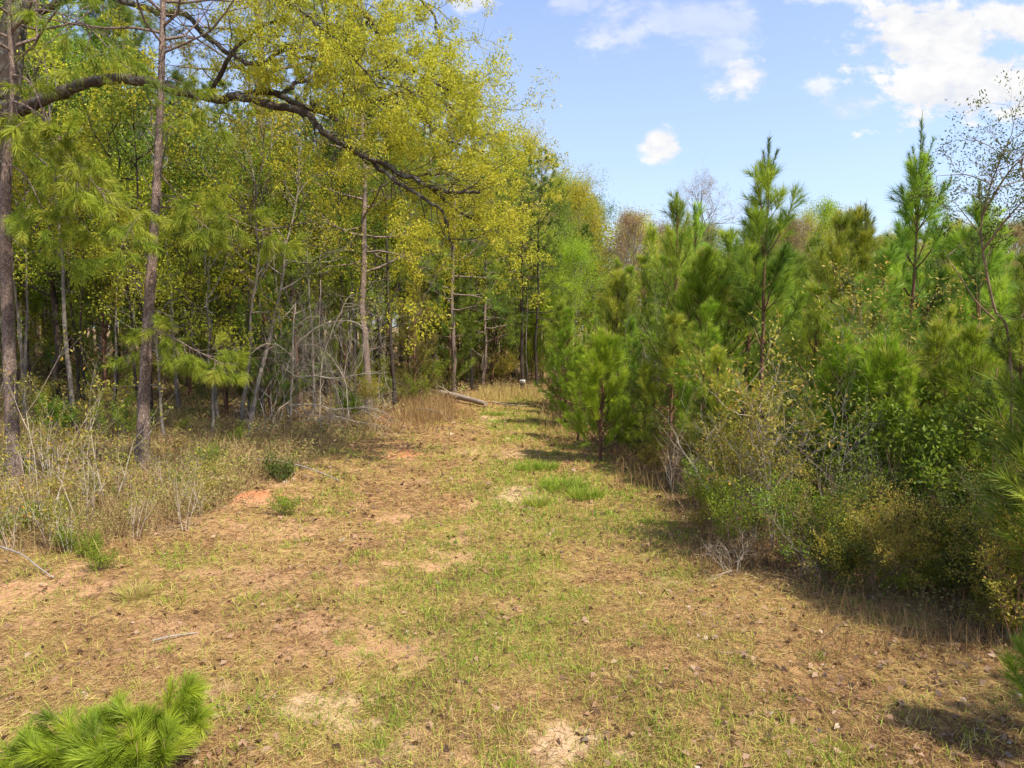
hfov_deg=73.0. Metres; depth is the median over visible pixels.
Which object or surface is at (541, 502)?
grass tuft
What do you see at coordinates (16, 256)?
pole sapling
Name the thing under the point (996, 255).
young pine
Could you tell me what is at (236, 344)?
sapling
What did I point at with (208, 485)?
bramble
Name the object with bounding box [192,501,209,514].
bramble
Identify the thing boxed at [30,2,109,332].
forest pine
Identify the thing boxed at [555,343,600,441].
young pine
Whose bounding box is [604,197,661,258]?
bare tree
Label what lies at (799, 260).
young pine
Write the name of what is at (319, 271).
pole sapling
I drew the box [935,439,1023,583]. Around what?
leafy shrub
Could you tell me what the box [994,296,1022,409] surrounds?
young pine
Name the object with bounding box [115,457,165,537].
wand shrub
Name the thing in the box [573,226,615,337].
hardwood tree
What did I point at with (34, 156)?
hardwood tree
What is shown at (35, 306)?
young pine
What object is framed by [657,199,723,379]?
young pine
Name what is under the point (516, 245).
forest pine
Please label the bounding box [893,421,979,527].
leafy shrub
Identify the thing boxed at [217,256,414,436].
thicket
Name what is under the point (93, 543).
bramble
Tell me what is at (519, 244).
forest pine
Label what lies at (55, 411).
leafy shrub
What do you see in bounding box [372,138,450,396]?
pole sapling
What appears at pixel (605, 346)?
young pine
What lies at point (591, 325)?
young pine
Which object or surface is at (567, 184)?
hardwood tree
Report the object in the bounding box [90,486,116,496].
bramble
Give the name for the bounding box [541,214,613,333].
hardwood tree
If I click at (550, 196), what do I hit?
hardwood tree
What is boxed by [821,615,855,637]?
fallen stick
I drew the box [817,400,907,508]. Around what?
leafy shrub
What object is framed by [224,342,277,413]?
bare shrub
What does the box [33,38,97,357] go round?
hardwood tree
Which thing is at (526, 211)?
hardwood tree
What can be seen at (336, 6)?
forest pine
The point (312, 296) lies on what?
pole sapling
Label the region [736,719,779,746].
grass tuft
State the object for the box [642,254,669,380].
young pine
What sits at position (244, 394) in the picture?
sapling
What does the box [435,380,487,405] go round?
fallen log
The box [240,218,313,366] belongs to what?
young pine
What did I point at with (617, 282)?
young pine
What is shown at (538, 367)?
leafy shrub
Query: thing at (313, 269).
pole sapling
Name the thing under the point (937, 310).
leafy shrub
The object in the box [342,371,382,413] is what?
leafy shrub
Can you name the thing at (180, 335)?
forest pine
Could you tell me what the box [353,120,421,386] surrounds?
pole sapling
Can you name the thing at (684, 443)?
leafy shrub
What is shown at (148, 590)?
grass tuft
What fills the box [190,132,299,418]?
pole sapling
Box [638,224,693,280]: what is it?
hardwood tree
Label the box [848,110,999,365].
young pine
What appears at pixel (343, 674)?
grass tuft
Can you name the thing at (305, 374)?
bare shrub
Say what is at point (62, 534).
bramble
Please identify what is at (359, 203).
pole sapling
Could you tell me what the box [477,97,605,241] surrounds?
hardwood tree
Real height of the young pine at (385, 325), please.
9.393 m
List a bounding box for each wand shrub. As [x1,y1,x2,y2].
[0,327,111,525]
[0,380,26,473]
[0,416,48,518]
[0,428,58,532]
[0,453,48,551]
[0,456,86,543]
[1,416,35,471]
[2,376,62,487]
[6,372,81,478]
[16,418,46,471]
[19,381,137,529]
[28,419,76,467]
[38,477,92,552]
[56,436,107,505]
[62,343,186,503]
[100,436,140,493]
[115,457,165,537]
[124,432,177,497]
[161,429,228,530]
[168,457,201,502]
[171,440,204,484]
[178,460,217,516]
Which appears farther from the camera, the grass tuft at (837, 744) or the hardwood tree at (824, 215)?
the hardwood tree at (824, 215)
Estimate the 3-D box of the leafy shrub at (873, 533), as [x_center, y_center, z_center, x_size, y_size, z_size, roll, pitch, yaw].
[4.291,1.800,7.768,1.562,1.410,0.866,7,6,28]
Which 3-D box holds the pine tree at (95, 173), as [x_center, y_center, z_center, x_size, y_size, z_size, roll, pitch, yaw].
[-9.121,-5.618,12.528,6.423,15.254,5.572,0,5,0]
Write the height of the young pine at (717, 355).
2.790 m
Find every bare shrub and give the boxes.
[0,329,39,422]
[0,336,43,398]
[178,284,314,419]
[212,279,353,421]
[217,362,255,416]
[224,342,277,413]
[229,392,288,437]
[278,386,361,433]
[285,247,418,417]
[297,328,336,394]
[299,360,345,412]
[353,380,402,427]
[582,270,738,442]
[613,360,679,459]
[640,416,739,510]
[657,423,722,491]
[664,348,816,540]
[689,498,717,537]
[695,526,763,581]
[710,490,787,567]
[718,463,776,517]
[745,358,909,520]
[769,525,807,563]
[795,422,922,541]
[799,544,845,592]
[829,454,944,543]
[838,446,916,523]
[913,427,995,534]
[932,448,1017,530]
[961,525,1023,601]
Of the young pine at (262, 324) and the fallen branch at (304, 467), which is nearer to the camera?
the fallen branch at (304, 467)
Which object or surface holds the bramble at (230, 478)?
on the ground at (312, 626)
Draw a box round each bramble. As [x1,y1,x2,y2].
[0,510,28,537]
[2,456,29,476]
[3,485,31,509]
[3,496,47,534]
[34,493,81,527]
[39,474,69,495]
[42,516,86,551]
[70,527,109,557]
[73,488,97,505]
[77,537,104,558]
[78,543,122,571]
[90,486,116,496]
[111,454,133,465]
[161,468,188,485]
[171,414,195,433]
[192,441,225,460]
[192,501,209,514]
[193,474,228,492]
[201,455,228,480]
[217,473,239,485]
[223,423,247,442]
[258,445,301,482]
[265,484,303,515]
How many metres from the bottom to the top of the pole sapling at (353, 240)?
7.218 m
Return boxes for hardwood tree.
[0,0,120,378]
[0,0,192,401]
[12,47,194,393]
[14,106,104,360]
[15,0,134,368]
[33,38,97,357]
[59,156,143,357]
[89,77,211,358]
[168,158,259,322]
[181,125,326,337]
[291,191,358,336]
[326,77,474,371]
[328,160,418,322]
[353,134,462,358]
[372,219,431,365]
[431,193,489,359]
[454,135,585,377]
[465,166,558,370]
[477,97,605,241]
[502,168,588,301]
[509,232,573,363]
[518,230,590,371]
[530,189,626,328]
[532,275,589,374]
[534,168,614,358]
[534,233,610,364]
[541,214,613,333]
[544,184,612,299]
[547,158,609,299]
[550,167,601,291]
[550,176,613,331]
[552,188,615,320]
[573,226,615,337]
[575,189,627,314]
[594,205,665,310]
[596,205,668,330]
[598,198,664,310]
[638,212,684,308]
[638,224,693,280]
[648,157,750,261]
[681,219,720,259]
[690,219,733,255]
[699,217,725,250]
[769,197,838,263]
[770,211,818,272]
[773,215,805,247]
[791,192,873,264]
[796,222,833,285]
[811,203,854,248]
[820,226,874,269]
[873,222,918,253]
[961,217,1023,269]
[1003,217,1023,268]
[1006,221,1023,303]
[1008,214,1023,269]
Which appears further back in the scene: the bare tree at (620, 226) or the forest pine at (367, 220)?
the bare tree at (620, 226)
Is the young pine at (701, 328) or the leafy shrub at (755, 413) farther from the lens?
the young pine at (701, 328)
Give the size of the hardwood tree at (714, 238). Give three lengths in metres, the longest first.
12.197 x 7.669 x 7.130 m
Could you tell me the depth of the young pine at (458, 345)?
39.62 m
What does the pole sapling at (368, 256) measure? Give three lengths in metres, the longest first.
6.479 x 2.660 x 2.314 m
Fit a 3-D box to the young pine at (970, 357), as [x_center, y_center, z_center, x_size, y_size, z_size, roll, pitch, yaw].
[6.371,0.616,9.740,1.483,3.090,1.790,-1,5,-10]
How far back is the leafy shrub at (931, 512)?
8.41 m
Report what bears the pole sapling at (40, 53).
on the ground at (312, 626)
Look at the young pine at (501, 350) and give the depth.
37.87 m
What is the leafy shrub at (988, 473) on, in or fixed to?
on the ground at (312, 626)
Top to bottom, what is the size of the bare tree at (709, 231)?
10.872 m
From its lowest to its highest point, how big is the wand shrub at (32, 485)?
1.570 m
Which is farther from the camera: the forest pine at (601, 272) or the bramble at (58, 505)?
the forest pine at (601, 272)
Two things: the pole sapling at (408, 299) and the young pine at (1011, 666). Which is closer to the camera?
the young pine at (1011, 666)
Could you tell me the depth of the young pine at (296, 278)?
23.91 m
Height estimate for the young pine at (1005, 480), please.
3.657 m
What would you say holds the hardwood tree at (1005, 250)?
on the ground at (312, 626)
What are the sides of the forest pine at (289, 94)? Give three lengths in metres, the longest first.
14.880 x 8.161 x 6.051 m
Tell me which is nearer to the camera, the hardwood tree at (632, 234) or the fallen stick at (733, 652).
the fallen stick at (733, 652)
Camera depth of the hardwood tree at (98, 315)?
24.32 m
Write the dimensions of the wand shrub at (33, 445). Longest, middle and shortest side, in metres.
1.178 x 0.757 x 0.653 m
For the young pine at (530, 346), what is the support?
on the ground at (312, 626)
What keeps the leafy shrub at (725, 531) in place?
on the ground at (312, 626)
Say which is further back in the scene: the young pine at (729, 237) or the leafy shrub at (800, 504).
the young pine at (729, 237)
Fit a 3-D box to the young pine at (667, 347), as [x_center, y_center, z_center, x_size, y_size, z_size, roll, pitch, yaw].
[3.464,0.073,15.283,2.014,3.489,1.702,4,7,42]
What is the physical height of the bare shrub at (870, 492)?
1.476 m
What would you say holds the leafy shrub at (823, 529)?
on the ground at (312, 626)
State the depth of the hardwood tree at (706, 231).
62.61 m
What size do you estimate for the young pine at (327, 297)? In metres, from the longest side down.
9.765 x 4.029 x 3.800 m
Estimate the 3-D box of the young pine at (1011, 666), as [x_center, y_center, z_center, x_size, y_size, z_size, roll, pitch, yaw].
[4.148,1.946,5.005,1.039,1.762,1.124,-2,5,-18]
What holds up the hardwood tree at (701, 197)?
on the ground at (312, 626)
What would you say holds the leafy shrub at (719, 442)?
on the ground at (312, 626)
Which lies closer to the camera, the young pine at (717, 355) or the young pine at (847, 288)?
the young pine at (717, 355)
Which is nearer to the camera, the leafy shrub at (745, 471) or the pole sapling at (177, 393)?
the leafy shrub at (745, 471)
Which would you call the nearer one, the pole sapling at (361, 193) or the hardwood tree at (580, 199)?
the pole sapling at (361, 193)
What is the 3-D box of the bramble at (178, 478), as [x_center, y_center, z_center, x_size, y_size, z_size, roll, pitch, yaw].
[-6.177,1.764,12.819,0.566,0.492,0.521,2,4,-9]
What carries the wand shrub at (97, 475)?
on the ground at (312, 626)
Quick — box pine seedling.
[0,666,228,767]
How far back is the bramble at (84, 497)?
11.51 m
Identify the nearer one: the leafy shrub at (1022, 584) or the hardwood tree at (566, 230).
the leafy shrub at (1022, 584)
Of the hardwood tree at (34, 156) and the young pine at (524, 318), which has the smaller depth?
the hardwood tree at (34, 156)
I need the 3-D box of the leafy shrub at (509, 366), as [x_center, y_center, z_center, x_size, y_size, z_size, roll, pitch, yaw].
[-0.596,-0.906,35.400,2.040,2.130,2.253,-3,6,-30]
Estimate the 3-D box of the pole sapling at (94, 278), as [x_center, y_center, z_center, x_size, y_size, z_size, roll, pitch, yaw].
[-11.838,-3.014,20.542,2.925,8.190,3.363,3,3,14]
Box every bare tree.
[36,157,187,396]
[274,147,377,385]
[601,211,660,304]
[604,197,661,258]
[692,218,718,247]
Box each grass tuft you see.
[104,575,168,601]
[123,675,154,691]
[127,570,154,578]
[153,642,182,654]
[188,754,230,767]
[219,618,251,629]
[221,724,268,753]
[235,591,262,602]
[271,733,309,757]
[279,541,299,547]
[279,711,311,734]
[319,584,338,595]
[324,667,354,684]
[332,633,360,646]
[343,555,363,564]
[349,644,372,661]
[354,547,371,557]
[359,732,390,757]
[420,641,443,656]
[426,690,458,717]
[480,410,504,415]
[487,418,512,423]
[490,658,509,672]
[497,719,527,740]
[502,745,534,767]
[512,459,545,471]
[516,490,554,507]
[529,458,562,471]
[534,473,592,492]
[549,591,571,602]
[562,484,611,500]
[570,665,593,679]
[620,634,646,646]
[643,683,671,696]
[674,689,702,707]
[711,715,735,730]
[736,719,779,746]
[772,690,799,703]
[803,648,828,660]
[820,732,850,754]
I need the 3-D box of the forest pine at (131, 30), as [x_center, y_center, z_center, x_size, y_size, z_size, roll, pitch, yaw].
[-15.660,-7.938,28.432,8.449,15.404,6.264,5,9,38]
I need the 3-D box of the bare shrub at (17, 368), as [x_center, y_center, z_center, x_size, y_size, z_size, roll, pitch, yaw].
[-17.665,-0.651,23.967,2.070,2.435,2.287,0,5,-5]
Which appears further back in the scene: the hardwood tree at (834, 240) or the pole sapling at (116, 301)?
the hardwood tree at (834, 240)
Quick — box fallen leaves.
[0,373,1023,767]
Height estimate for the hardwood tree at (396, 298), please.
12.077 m
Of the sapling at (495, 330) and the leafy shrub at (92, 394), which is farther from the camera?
the sapling at (495, 330)
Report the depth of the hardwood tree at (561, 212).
45.84 m
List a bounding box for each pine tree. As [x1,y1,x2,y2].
[0,0,174,481]
[9,0,312,472]
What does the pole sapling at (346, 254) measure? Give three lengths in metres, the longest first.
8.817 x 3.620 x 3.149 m
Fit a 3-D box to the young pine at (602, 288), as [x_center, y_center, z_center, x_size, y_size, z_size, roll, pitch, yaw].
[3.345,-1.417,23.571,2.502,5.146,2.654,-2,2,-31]
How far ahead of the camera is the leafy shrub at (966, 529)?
8.07 m
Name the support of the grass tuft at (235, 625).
on the ground at (312, 626)
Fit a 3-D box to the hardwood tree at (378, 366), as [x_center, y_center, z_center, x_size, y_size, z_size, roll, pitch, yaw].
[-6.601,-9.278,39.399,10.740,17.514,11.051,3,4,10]
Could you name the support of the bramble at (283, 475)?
on the ground at (312, 626)
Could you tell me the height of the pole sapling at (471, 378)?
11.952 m
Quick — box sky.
[21,0,1023,327]
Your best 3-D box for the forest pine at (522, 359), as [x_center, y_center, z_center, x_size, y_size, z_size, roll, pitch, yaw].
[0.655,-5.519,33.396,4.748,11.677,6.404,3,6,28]
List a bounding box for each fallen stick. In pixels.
[152,632,196,642]
[715,650,749,652]
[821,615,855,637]
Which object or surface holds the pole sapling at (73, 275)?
on the ground at (312, 626)
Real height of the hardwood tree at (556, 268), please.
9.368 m
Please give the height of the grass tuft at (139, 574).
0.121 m
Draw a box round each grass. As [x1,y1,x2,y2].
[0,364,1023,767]
[0,381,1023,669]
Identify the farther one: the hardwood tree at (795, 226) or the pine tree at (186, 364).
the hardwood tree at (795, 226)
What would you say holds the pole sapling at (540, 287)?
on the ground at (312, 626)
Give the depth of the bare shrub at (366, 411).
21.99 m
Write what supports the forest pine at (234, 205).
on the ground at (312, 626)
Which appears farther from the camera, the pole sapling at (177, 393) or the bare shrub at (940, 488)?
the pole sapling at (177, 393)
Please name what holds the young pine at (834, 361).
on the ground at (312, 626)
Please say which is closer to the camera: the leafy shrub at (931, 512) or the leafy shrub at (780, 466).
the leafy shrub at (931, 512)
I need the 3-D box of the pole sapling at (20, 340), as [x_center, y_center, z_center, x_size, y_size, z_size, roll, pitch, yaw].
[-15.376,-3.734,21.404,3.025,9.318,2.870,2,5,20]
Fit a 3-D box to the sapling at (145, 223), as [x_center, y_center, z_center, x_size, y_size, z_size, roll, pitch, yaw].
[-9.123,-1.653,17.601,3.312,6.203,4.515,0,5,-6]
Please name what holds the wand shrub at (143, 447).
on the ground at (312, 626)
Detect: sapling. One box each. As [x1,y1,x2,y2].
[0,1,126,430]
[0,241,45,359]
[0,252,62,371]
[11,143,84,419]
[12,95,112,411]
[12,133,49,411]
[12,133,56,354]
[12,148,130,404]
[12,186,58,299]
[12,215,48,288]
[13,81,94,396]
[13,156,144,425]
[15,33,225,429]
[15,201,49,375]
[20,179,86,374]
[23,70,205,402]
[57,213,124,337]
[65,150,168,414]
[69,193,234,437]
[70,190,162,422]
[92,53,238,411]
[92,158,272,432]
[125,168,179,384]
[131,101,256,405]
[134,119,356,370]
[147,96,352,425]
[151,110,281,418]
[158,142,253,401]
[167,164,237,385]
[179,180,274,388]
[182,177,254,375]
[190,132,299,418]
[192,195,257,373]
[203,8,330,413]
[204,118,336,419]
[206,98,380,428]
[238,81,321,408]
[249,130,359,410]
[259,186,317,371]
[271,158,336,388]
[275,86,354,397]
[279,189,351,400]
[280,246,326,373]
[293,118,396,399]
[303,206,397,396]
[310,198,373,381]
[312,202,398,397]
[318,169,379,397]
[319,80,428,406]
[332,244,422,388]
[334,173,408,401]
[346,244,398,374]
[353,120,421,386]
[355,179,406,371]
[368,243,407,375]
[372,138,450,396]
[381,180,436,381]
[389,204,419,303]
[396,251,490,359]
[403,176,460,381]
[419,198,482,381]
[429,188,482,304]
[434,174,482,390]
[445,149,498,388]
[445,228,543,371]
[447,232,501,369]
[459,243,487,381]
[460,256,531,384]
[464,252,483,378]
[479,240,531,371]
[490,239,544,381]
[498,207,554,383]
[506,226,573,379]
[510,244,555,374]
[529,258,557,362]
[543,215,581,298]
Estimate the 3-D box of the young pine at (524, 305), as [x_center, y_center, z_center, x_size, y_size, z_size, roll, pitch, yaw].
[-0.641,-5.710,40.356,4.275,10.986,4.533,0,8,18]
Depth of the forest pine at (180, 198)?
25.64 m
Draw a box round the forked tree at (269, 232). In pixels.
[216,116,339,383]
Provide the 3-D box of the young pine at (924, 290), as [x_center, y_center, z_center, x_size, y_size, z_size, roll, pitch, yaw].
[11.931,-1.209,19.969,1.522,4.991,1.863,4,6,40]
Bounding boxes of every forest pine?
[0,0,149,374]
[0,0,156,384]
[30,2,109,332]
[32,0,210,383]
[42,0,188,368]
[50,0,214,375]
[52,18,163,360]
[112,0,411,404]
[113,69,217,313]
[126,116,253,388]
[131,100,204,352]
[137,154,225,373]
[163,126,234,360]
[168,76,288,370]
[193,129,274,373]
[199,103,301,329]
[233,78,349,367]
[237,0,380,369]
[242,123,315,375]
[249,65,360,380]
[267,0,456,409]
[272,25,442,374]
[310,84,412,378]
[358,41,475,371]
[374,67,475,381]
[379,152,433,361]
[381,148,472,357]
[387,67,509,392]
[419,91,485,363]
[430,159,531,389]
[467,146,564,388]
[482,192,537,370]
[495,175,551,369]
[503,183,576,387]
[511,148,570,318]
[565,223,607,346]
[574,234,607,348]
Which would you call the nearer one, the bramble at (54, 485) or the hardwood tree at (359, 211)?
the bramble at (54, 485)
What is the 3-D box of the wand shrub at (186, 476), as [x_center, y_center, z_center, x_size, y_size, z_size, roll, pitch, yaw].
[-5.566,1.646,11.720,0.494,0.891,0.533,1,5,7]
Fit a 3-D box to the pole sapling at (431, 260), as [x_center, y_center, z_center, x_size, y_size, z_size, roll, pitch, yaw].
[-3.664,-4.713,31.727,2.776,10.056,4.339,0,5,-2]
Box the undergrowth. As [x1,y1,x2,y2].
[0,349,1023,648]
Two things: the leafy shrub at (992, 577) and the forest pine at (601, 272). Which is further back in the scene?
the forest pine at (601, 272)
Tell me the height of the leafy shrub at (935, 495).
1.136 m
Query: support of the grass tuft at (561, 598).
on the ground at (312, 626)
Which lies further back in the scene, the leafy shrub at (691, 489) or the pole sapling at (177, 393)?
the pole sapling at (177, 393)
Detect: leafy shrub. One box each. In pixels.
[1,306,53,390]
[18,368,67,425]
[26,390,83,433]
[74,371,117,431]
[89,390,156,438]
[318,328,358,371]
[330,385,364,415]
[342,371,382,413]
[348,353,400,399]
[397,373,433,400]
[403,361,430,392]
[408,350,460,395]
[447,335,492,377]
[457,367,469,379]
[459,352,477,383]
[488,346,525,384]
[489,360,511,377]
[531,355,545,382]
[631,437,670,472]
[656,398,715,468]
[658,431,715,479]
[661,402,735,446]
[668,309,901,550]
[676,452,720,500]
[683,473,732,532]
[685,416,797,525]
[685,480,701,500]
[686,454,813,557]
[687,416,761,471]
[693,463,738,495]
[710,512,746,548]
[734,493,778,539]
[741,465,872,573]
[743,444,844,568]
[768,452,881,581]
[771,432,801,484]
[779,247,925,502]
[779,508,852,550]
[796,475,927,575]
[796,512,878,594]
[797,448,847,496]
[797,506,865,551]
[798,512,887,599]
[812,541,848,577]
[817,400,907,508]
[817,455,981,569]
[820,471,926,551]
[822,373,1023,538]
[822,480,898,542]
[824,479,976,597]
[844,258,1015,432]
[852,479,939,598]
[872,550,924,591]
[885,540,950,591]
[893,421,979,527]
[904,515,981,581]
[908,499,975,556]
[909,467,974,513]
[910,500,993,575]
[924,528,1007,605]
[927,459,1023,647]
[933,484,997,542]
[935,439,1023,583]
[942,450,1022,604]
[953,542,1023,624]
[957,425,1023,557]
[961,533,1014,579]
[963,568,1023,640]
[988,560,1023,601]
[992,545,1021,579]
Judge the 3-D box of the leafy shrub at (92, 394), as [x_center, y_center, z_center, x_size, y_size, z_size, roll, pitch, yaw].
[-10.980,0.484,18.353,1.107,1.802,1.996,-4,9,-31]
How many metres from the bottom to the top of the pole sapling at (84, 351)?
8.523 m
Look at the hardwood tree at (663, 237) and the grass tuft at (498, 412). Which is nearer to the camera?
the grass tuft at (498, 412)
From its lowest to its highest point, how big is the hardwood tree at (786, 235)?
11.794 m
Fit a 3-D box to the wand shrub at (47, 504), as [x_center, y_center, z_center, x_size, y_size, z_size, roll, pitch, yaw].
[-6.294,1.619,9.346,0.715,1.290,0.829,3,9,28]
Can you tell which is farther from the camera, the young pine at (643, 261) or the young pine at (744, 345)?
the young pine at (643, 261)
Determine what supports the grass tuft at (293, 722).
on the ground at (312, 626)
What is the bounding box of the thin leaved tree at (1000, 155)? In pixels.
[897,66,1023,557]
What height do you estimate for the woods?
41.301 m
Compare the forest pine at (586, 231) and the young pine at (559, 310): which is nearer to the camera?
the young pine at (559, 310)
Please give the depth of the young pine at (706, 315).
13.86 m
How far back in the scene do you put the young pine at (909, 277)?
17.89 m
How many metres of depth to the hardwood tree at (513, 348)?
39.46 m
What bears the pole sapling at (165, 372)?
on the ground at (312, 626)
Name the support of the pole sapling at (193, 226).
on the ground at (312, 626)
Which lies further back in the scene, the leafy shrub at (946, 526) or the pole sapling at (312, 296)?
the pole sapling at (312, 296)
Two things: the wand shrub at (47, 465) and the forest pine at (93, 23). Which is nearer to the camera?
the wand shrub at (47, 465)
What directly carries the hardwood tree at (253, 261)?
on the ground at (312, 626)
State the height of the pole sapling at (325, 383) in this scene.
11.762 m
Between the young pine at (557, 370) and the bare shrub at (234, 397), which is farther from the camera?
the young pine at (557, 370)
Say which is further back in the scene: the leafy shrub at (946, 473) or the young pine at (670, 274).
the young pine at (670, 274)
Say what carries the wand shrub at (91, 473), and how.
on the ground at (312, 626)
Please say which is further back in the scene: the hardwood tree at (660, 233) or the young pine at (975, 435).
the hardwood tree at (660, 233)
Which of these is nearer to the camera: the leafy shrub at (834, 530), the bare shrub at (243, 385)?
the leafy shrub at (834, 530)
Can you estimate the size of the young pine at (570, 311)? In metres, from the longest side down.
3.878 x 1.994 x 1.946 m
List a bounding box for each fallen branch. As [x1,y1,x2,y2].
[0,546,52,577]
[246,456,338,480]
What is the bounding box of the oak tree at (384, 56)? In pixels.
[0,0,568,355]
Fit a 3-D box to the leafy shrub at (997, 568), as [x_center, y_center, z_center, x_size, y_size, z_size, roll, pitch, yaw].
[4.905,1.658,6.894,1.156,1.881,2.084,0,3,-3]
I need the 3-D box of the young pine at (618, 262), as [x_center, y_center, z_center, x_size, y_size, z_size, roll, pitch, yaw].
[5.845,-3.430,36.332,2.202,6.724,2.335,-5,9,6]
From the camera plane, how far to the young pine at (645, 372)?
15.48 m
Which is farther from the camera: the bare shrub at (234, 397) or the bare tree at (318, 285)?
the bare tree at (318, 285)
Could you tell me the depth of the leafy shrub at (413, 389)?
26.14 m
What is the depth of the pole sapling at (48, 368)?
29.25 m
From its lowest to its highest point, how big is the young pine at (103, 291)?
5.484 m
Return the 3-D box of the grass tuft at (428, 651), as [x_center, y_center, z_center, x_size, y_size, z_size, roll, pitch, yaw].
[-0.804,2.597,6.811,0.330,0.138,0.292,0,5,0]
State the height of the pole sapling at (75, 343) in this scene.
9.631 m
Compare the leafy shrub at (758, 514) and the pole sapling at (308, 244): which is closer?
the leafy shrub at (758, 514)
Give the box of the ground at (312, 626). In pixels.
[0,328,1023,767]
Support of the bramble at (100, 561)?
on the ground at (312, 626)
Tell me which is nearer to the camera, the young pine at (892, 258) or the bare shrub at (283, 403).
the young pine at (892, 258)
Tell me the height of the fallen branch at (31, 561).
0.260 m
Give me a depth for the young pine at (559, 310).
26.79 m
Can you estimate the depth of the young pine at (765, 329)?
26.39 m
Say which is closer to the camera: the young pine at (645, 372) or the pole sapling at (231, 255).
the young pine at (645, 372)
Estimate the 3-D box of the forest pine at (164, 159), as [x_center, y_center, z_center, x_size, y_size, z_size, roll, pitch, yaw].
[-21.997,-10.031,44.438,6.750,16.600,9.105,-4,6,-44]
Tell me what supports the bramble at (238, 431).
on the ground at (312, 626)
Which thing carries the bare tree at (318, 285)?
on the ground at (312, 626)
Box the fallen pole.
[492,401,527,405]
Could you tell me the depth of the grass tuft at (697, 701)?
5.88 m
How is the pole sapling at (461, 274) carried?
on the ground at (312, 626)
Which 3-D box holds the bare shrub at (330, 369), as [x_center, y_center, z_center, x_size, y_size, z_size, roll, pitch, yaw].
[-5.238,-1.606,22.087,4.765,5.595,4.219,-5,7,-44]
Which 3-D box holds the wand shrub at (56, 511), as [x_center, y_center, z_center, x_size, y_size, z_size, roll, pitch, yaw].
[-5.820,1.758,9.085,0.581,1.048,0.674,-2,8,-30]
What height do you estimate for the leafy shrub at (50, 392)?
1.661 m
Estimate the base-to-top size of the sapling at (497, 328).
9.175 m
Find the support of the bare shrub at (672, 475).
on the ground at (312, 626)
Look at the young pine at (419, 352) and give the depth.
26.80 m
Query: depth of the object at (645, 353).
17.89 m
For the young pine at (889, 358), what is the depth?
10.25 m
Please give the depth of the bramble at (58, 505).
10.33 m
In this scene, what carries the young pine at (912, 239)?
on the ground at (312, 626)
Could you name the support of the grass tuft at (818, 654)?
on the ground at (312, 626)
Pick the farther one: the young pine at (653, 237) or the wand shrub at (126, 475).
the young pine at (653, 237)
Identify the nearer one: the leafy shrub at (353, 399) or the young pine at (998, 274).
the young pine at (998, 274)
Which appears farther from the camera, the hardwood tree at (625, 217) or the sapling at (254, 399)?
the hardwood tree at (625, 217)
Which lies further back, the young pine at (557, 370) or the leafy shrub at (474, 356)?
the leafy shrub at (474, 356)
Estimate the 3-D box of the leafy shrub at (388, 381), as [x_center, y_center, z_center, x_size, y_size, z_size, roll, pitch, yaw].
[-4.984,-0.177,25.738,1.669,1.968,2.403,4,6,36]
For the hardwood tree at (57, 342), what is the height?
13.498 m
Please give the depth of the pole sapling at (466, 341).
38.46 m
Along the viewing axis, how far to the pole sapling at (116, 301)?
20.07 m
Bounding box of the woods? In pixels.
[0,96,1017,346]
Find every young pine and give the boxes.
[0,198,69,385]
[28,213,113,377]
[53,246,140,410]
[122,186,191,373]
[155,234,222,402]
[180,245,261,417]
[192,223,277,370]
[233,245,309,419]
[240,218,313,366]
[264,225,334,405]
[278,165,359,384]
[318,259,381,390]
[351,197,422,376]
[386,259,438,401]
[417,247,474,388]
[418,249,487,390]
[421,224,484,379]
[465,193,531,377]
[472,240,524,380]
[501,243,546,360]
[518,317,546,378]
[523,281,553,377]
[531,306,585,424]
[539,298,577,400]
[544,276,579,364]
[546,330,574,396]
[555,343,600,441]
[564,314,600,407]
[564,323,640,460]
[571,268,641,400]
[573,266,645,412]
[587,301,609,343]
[602,264,649,356]
[605,314,652,452]
[608,268,648,375]
[611,256,635,315]
[619,252,657,363]
[622,361,669,460]
[628,188,702,424]
[629,311,711,463]
[638,221,663,364]
[641,243,758,441]
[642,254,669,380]
[644,229,709,418]
[656,227,704,393]
[656,241,701,396]
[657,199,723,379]
[666,294,741,470]
[668,254,736,421]
[673,343,751,471]
[692,253,758,392]
[697,210,807,435]
[697,225,783,399]
[716,298,756,376]
[719,130,815,451]
[732,245,780,364]
[751,256,808,386]
[755,274,859,497]
[758,256,804,377]
[768,247,813,375]
[775,203,871,458]
[776,380,835,504]
[781,242,844,384]
[787,324,894,503]
[795,230,825,326]
[796,313,863,488]
[801,202,906,389]
[801,240,843,367]
[802,272,896,404]
[820,328,938,497]
[828,236,944,457]
[831,201,889,333]
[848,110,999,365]
[848,362,941,520]
[866,235,923,334]
[888,214,1004,393]
[889,249,933,344]
[890,315,977,517]
[902,259,939,382]
[903,210,940,330]
[911,321,1015,507]
[917,238,961,375]
[922,299,969,450]
[928,173,1022,450]
[931,243,1018,433]
[931,281,1023,526]
[953,360,989,501]
[961,360,1023,576]
[963,393,1013,496]
[977,217,1021,277]
[991,262,1014,390]
[991,618,1023,710]
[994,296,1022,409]
[1001,251,1023,427]
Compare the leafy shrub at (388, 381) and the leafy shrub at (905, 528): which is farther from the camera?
the leafy shrub at (388, 381)
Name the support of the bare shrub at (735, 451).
on the ground at (312, 626)
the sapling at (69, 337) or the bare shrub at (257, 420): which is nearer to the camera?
the bare shrub at (257, 420)
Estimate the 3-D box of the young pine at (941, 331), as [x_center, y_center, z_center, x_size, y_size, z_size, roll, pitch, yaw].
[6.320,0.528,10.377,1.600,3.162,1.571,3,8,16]
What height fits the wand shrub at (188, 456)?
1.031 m
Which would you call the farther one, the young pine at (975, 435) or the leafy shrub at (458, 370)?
the leafy shrub at (458, 370)

